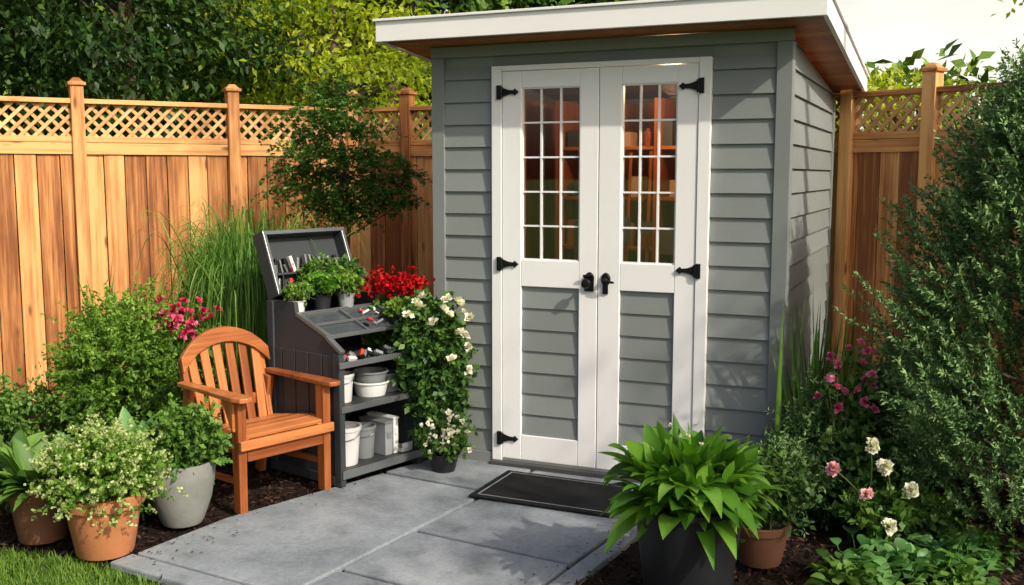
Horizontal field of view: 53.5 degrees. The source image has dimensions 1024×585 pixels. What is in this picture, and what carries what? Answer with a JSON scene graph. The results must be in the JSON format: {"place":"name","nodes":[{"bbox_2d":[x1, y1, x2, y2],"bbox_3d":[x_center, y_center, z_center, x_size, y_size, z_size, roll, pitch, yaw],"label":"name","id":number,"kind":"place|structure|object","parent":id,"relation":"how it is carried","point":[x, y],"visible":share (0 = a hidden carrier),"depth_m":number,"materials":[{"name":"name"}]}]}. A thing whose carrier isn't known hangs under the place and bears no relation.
{"place":"outdoors","nodes":[
{"label":"outdoors","id":0,"kind":"place"},
{"bbox_2d":[0,265,171,584],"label":"ground","id":1,"kind":"structure","parent":0,"point":[45,556],"depth_m":4.20,"materials":[{"name":"green plant"}]},
{"bbox_2d":[0,546,178,584],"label":"lawn grass","id":2,"kind":"structure","parent":1,"relation":"on","point":[60,565],"depth_m":4.04,"materials":[{"name":"green plant"}]},
{"bbox_2d":[0,0,214,166],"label":"shade tree","id":3,"kind":"object","parent":1,"relation":"on","point":[35,33],"visible":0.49,"depth_m":9.47,"materials":[{"name":"green plant"}]},
{"bbox_2d":[0,0,386,304],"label":"shade tree","id":4,"kind":"object","parent":1,"relation":"on","point":[133,84],"visible":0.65,"depth_m":9.92,"materials":[{"name":"green plant"}]},
{"bbox_2d":[157,0,450,140],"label":"shade tree","id":5,"kind":"object","parent":1,"relation":"on","point":[333,60],"visible":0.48,"depth_m":10.68,"materials":[{"name":"green plant"}]},
{"bbox_2d":[224,0,585,137],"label":"shade tree","id":6,"kind":"object","parent":1,"relation":"on","point":[468,4],"visible":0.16,"depth_m":12.78,"materials":[{"name":"green plant"}]},
{"bbox_2d":[0,0,1005,289],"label":"distant trees","id":7,"kind":"object","parent":1,"relation":"on","point":[958,64],"visible":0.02,"depth_m":14.34,"materials":[{"name":"green plant"}]},
{"bbox_2d":[0,352,1023,584],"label":"mulch bed","id":8,"kind":"object","parent":1,"relation":"on","point":[269,486],"visible":0.07,"depth_m":4.46,"materials":[{"name":"brown soil"}]},
{"bbox_2d":[0,371,64,445],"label":"garden shrub","id":9,"kind":"object","parent":8,"relation":"on","point":[11,414],"visible":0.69,"depth_m":5.38,"materials":[{"name":"green plant"}]},
{"bbox_2d":[0,432,104,544],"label":"potted foliage plant","id":10,"kind":"object","parent":8,"relation":"on","point":[17,471],"visible":0.46,"depth_m":4.26,"materials":[{"name":"green plant"}]},
{"bbox_2d":[0,429,74,513],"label":"broadleaf plant","id":11,"kind":"object","parent":10,"relation":"in","point":[34,442],"visible":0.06,"depth_m":4.87,"materials":[{"name":"green plant"}]},
{"bbox_2d":[23,413,187,560],"bbox_3d":[-1.675,0.776,4.194,0.659,0.593,0.603,0,7,0],"label":"potted herb","id":12,"kind":"object","parent":8,"relation":"on","point":[103,520],"visible":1,"depth_m":4.08,"materials":[{"name":"green plant"}]},
{"bbox_2d":[54,406,157,520],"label":"broadleaf plant","id":13,"kind":"object","parent":8,"relation":"on","point":[125,414],"visible":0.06,"depth_m":4.72,"materials":[{"name":"green plant"}]},
{"bbox_2d":[4,259,234,441],"bbox_3d":[-2.142,0.414,5.574,1.074,1.226,1.018,3,7,25],"label":"garden shrub","id":14,"kind":"object","parent":8,"relation":"on","point":[94,379],"visible":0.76,"depth_m":5.39,"materials":[{"name":"green plant"}]},
{"bbox_2d":[0,77,360,400],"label":"wooden fence","id":15,"kind":"object","parent":8,"relation":"on","point":[236,157],"visible":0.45,"depth_m":7.01,"materials":[{"name":"brown wood"}]},
{"bbox_2d":[138,392,233,527],"bbox_3d":[-1.464,0.739,4.523,0.458,0.592,0.488,0,7,0],"label":"potted leafy plant","id":16,"kind":"object","parent":8,"relation":"on","point":[193,440],"visible":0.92,"depth_m":4.45,"materials":[{"name":"green plant"}]},
{"bbox_2d":[139,294,239,413],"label":"pink flower bush","id":17,"kind":"object","parent":8,"relation":"on","point":[191,323],"visible":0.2,"depth_m":5.55,"materials":[{"name":"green plant"}]},
{"bbox_2d":[124,190,373,438],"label":"ornamental grass","id":18,"kind":"object","parent":8,"relation":"on","point":[228,278],"depth_m":5.77,"materials":[{"name":"green plant"}]},
{"bbox_2d":[177,326,339,513],"bbox_3d":[-1.268,0.592,4.997,0.662,0.803,0.592,6,9,42],"label":"wooden garden chair","id":19,"kind":"object","parent":8,"relation":"on","point":[292,433],"visible":0.83,"depth_m":5.00,"materials":[{"name":"brown wood"}]},
{"bbox_2d":[253,227,422,487],"bbox_3d":[-0.924,0.299,5.417,0.690,1.261,0.590,5,8,39],"label":"potting bench","id":20,"kind":"object","parent":8,"relation":"on","point":[323,342],"visible":0.69,"depth_m":5.28,"materials":[{"name":"paint"}]},
{"bbox_2d":[281,279,314,311],"bbox_3d":[-1.118,0.025,5.251,0.176,0.187,0.153,6,9,42],"label":"seedling pot","id":21,"kind":"object","parent":20,"relation":"on","point":[299,293],"visible":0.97,"depth_m":5.22,"materials":[{"name":"white plastic"}]},
{"bbox_2d":[296,252,336,309],"bbox_3d":[-1.036,-0.060,5.451,0.253,0.314,0.259,0,7,0],"label":"seedling pot","id":22,"kind":"object","parent":20,"relation":"on","point":[306,268],"visible":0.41,"depth_m":5.42,"materials":[{"name":"plastic"}]},
{"bbox_2d":[303,264,340,309],"bbox_3d":[-0.997,-0.030,5.351,0.210,0.250,0.213,0,7,0],"label":"seedling pot","id":23,"kind":"object","parent":20,"relation":"on","point":[322,290],"visible":0.94,"depth_m":5.31,"materials":[{"name":"plastic"}]},
{"bbox_2d":[316,254,367,306],"bbox_3d":[-0.932,-0.066,5.563,0.287,0.300,0.297,4,8,31],"label":"seedling pot","id":24,"kind":"object","parent":20,"relation":"on","point":[343,262],"visible":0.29,"depth_m":5.54,"materials":[{"name":"plastic"}]},
{"bbox_2d":[344,371,353,402],"bbox_3d":[-0.867,0.482,5.160,0.137,0.145,0.131,0,7,0],"label":"plastic bucket","id":25,"kind":"object","parent":20,"relation":"on","point":[348,380],"visible":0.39,"depth_m":5.12,"materials":[{"name":"plastic"}]},
{"bbox_2d":[335,267,363,306],"bbox_3d":[-0.894,-0.031,5.462,0.193,0.216,0.207,4,8,31],"label":"seedling pot","id":26,"kind":"object","parent":20,"relation":"on","point":[350,281],"visible":0.84,"depth_m":5.43,"materials":[{"name":"grey plastic"}]},
{"bbox_2d":[345,421,361,466],"bbox_3d":[-0.863,0.780,5.216,0.186,0.200,0.180,0,7,0],"label":"plastic bucket","id":27,"kind":"object","parent":20,"relation":"on","point":[352,432],"visible":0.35,"depth_m":5.17,"materials":[{"name":"plastic"}]},
{"bbox_2d":[358,422,375,458],"bbox_3d":[-0.783,0.780,5.346,0.143,0.170,0.138,0,7,0],"label":"plastic bucket","id":28,"kind":"object","parent":20,"relation":"on","point":[366,441],"visible":0.62,"depth_m":5.30,"materials":[{"name":"plastic"}]},
{"bbox_2d":[353,378,389,396],"bbox_3d":[-0.743,0.497,5.332,0.201,0.075,0.201,0,7,0],"label":"plastic basin","id":29,"kind":"object","parent":20,"relation":"on","point":[370,390],"visible":0.74,"depth_m":5.26,"materials":[{"name":"white plastic"}]},
{"bbox_2d":[352,367,388,383],"bbox_3d":[-0.743,0.438,5.325,0.191,0.065,0.191,0,7,0],"label":"plastic basin","id":30,"kind":"object","parent":29,"relation":"on","point":[368,375],"visible":0.98,"depth_m":5.27,"materials":[{"name":"grey plastic"}]},
{"bbox_2d":[359,415,392,455],"bbox_3d":[-0.727,0.764,5.428,0.210,0.181,0.058,5,8,39],"label":"storage bin","id":31,"kind":"object","parent":20,"relation":"in","point":[383,440],"visible":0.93,"depth_m":5.37,"materials":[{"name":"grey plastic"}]},
{"bbox_2d":[367,411,398,452],"bbox_3d":[-0.694,0.752,5.468,0.210,0.196,0.043,5,8,39],"label":"storage bin","id":32,"kind":"object","parent":20,"relation":"in","point":[394,418],"visible":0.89,"depth_m":5.41,"materials":[{"name":"white plastic"}]},
{"bbox_2d":[384,369,398,391],"bbox_3d":[-0.668,0.472,5.437,0.148,0.100,0.148,0,7,0],"label":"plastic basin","id":33,"kind":"object","parent":20,"relation":"on","point":[390,374],"visible":0.45,"depth_m":5.39,"materials":[{"name":"grey plastic"}]},
{"bbox_2d":[382,295,406,323],"bbox_3d":[-0.619,0.088,5.438,0.154,0.155,0.176,0,7,0],"label":"seedling pot","id":34,"kind":"object","parent":20,"relation":"on","point":[391,306],"visible":0.72,"depth_m":5.41,"materials":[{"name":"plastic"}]},
{"bbox_2d":[355,265,435,384],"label":"red geranium","id":35,"kind":"object","parent":20,"relation":"on","point":[386,285],"visible":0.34,"depth_m":5.52,"materials":[{"name":"plant"}]},
{"bbox_2d":[398,441,412,451],"bbox_3d":[-0.638,0.820,5.513,0.202,0.049,0.075,5,8,39],"label":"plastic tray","id":36,"kind":"object","parent":20,"relation":"on","point":[404,447],"visible":0.5,"depth_m":5.45,"materials":[{"name":"grey plastic"}]},
{"bbox_2d":[250,74,431,248],"bbox_3d":[-1.084,-0.276,6.449,1.110,2.207,0.961,-4,8,-29],"label":"maple tree","id":37,"kind":"object","parent":8,"relation":"on","point":[316,149],"visible":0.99,"depth_m":6.30,"materials":[{"name":"green plant"}]},
{"bbox_2d":[110,458,640,584],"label":"patio paving","id":38,"kind":"structure","parent":8,"relation":"on","point":[364,531],"depth_m":4.33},
{"bbox_2d":[414,408,478,472],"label":"potted white flowers","id":39,"kind":"object","parent":38,"relation":"on","point":[442,458],"visible":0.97,"depth_m":5.28,"materials":[{"name":"green plant"}]},
{"bbox_2d":[468,470,632,517],"bbox_3d":[0.220,0.977,4.965,0.740,0.012,0.460,3,7,24],"label":"doormat","id":40,"kind":"object","parent":38,"relation":"on","point":[558,493],"visible":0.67,"depth_m":4.94,"materials":[{"name":"rubber"}]},
{"bbox_2d":[355,87,839,373],"bbox_3d":[0.432,-0.370,7.234,3.621,2.232,0.123,3,7,23],"label":"wooden fence","id":41,"kind":"object","parent":8,"relation":"on","point":[405,243],"visible":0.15,"depth_m":7.71,"materials":[{"name":"brown wood"}]},
{"bbox_2d":[372,0,869,482],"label":"garden shed","id":42,"kind":"structure","parent":8,"relation":"on","point":[626,247],"depth_m":5.15,"materials":[{"name":"paint"}]},
{"bbox_2d":[502,68,599,467],"bbox_3d":[0.199,-0.115,5.279,0.527,2.045,0.038,3,7,23],"label":"left door","id":43,"kind":"structure","parent":42,"relation":"in","point":[550,323],"depth_m":5.29,"materials":[{"name":"white paint"}]},
{"bbox_2d":[596,63,698,469],"bbox_3d":[0.672,-0.092,5.076,0.497,2.045,0.038,3,7,23],"label":"right door","id":44,"kind":"structure","parent":42,"relation":"in","point":[645,334],"depth_m":5.07,"materials":[{"name":"white paint"}]},
{"bbox_2d":[598,414,790,584],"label":"potted hosta","id":45,"kind":"object","parent":8,"relation":"on","point":[684,506],"visible":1,"depth_m":3.59,"materials":[{"name":"plant"}]},
{"bbox_2d":[727,427,822,568],"bbox_3d":[0.993,0.814,4.078,0.457,0.545,0.428,0,7,0],"label":"potted shrub","id":46,"kind":"object","parent":8,"relation":"on","point":[765,550],"visible":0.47,"depth_m":4.00,"materials":[{"name":"green plant"}]},
{"bbox_2d":[760,426,841,536],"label":"rosemary shrub","id":47,"kind":"object","parent":8,"relation":"on","point":[792,452],"visible":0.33,"depth_m":4.48,"materials":[{"name":"green plant"}]},
{"bbox_2d":[755,280,858,511],"bbox_3d":[1.395,0.483,4.684,0.509,1.126,0.560,0,7,0],"label":"tall spiky plant","id":48,"kind":"object","parent":8,"relation":"on","point":[801,415],"visible":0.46,"depth_m":4.67,"materials":[{"name":"green plant"}]},
{"bbox_2d":[803,549,903,584],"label":"ground cover plant","id":49,"kind":"object","parent":8,"relation":"on","point":[839,572],"visible":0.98,"depth_m":3.86,"materials":[{"name":"green plant"}]},
{"bbox_2d":[778,338,975,547],"bbox_3d":[1.545,0.666,4.491,0.740,0.931,0.820,-2,7,-18],"label":"rose bush","id":50,"kind":"object","parent":8,"relation":"on","point":[877,496],"visible":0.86,"depth_m":4.45,"materials":[{"name":"green plant"}]},
{"bbox_2d":[830,525,941,584],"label":"ground cover plant","id":51,"kind":"object","parent":8,"relation":"on","point":[897,553],"visible":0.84,"depth_m":3.98,"materials":[{"name":"green plant"}]},
{"bbox_2d":[833,331,985,485],"bbox_3d":[2.037,0.648,5.350,0.884,0.934,0.790,0,7,0],"label":"garden shrub","id":52,"kind":"object","parent":8,"relation":"on","point":[878,429],"visible":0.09,"depth_m":5.19,"materials":[{"name":"green plant"}]},
{"bbox_2d":[830,62,1023,447],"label":"wooden fence","id":53,"kind":"object","parent":8,"relation":"on","point":[873,166],"visible":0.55,"depth_m":6.25,"materials":[{"name":"brown wood"}]},
{"bbox_2d":[832,33,1023,538],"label":"juniper tree","id":54,"kind":"object","parent":8,"relation":"on","point":[933,404],"visible":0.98,"depth_m":4.27,"materials":[{"name":"green plant"}]},
{"bbox_2d":[905,555,1001,584],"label":"ground cover plant","id":55,"kind":"object","parent":8,"relation":"on","point":[957,575],"visible":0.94,"depth_m":3.85,"materials":[{"name":"green plant"}]},
{"bbox_2d":[905,531,1023,584],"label":"ground cover plant","id":56,"kind":"object","parent":8,"relation":"on","point":[943,550],"visible":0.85,"depth_m":4.09,"materials":[{"name":"green plant"}]},
{"bbox_2d":[926,522,1023,565],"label":"ground cover plant","id":57,"kind":"object","parent":8,"relation":"on","point":[984,534],"visible":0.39,"depth_m":4.22,"materials":[{"name":"green plant"}]},
{"bbox_2d":[835,53,1010,233],"bbox_3d":[4.557,-1.364,12.460,3.446,3.060,3.443,0,7,0],"label":"shade tree","id":58,"kind":"object","parent":1,"relation":"on","point":[890,84],"visible":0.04,"depth_m":12.06,"materials":[{"name":"green plant"}]},
{"bbox_2d":[980,0,1023,116],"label":"shade tree","id":59,"kind":"object","parent":1,"relation":"on","point":[1012,10],"visible":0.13,"depth_m":11.38,"materials":[{"name":"green plant"}]},
{"bbox_2d":[387,288,479,452],"bbox_3d":[-0.417,0.418,5.394,0.506,0.909,0.491,0,7,0],"label":"white rose bush","id":60,"kind":"object","parent":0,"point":[432,369],"visible":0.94,"depth_m":5.30,"materials":[{"name":"green plant"}]},
{"bbox_2d":[92,0,1023,133],"label":"sky","id":61,"kind":"structure","parent":0,"point":[890,30],"materials":[{"name":"white"}]}
]}

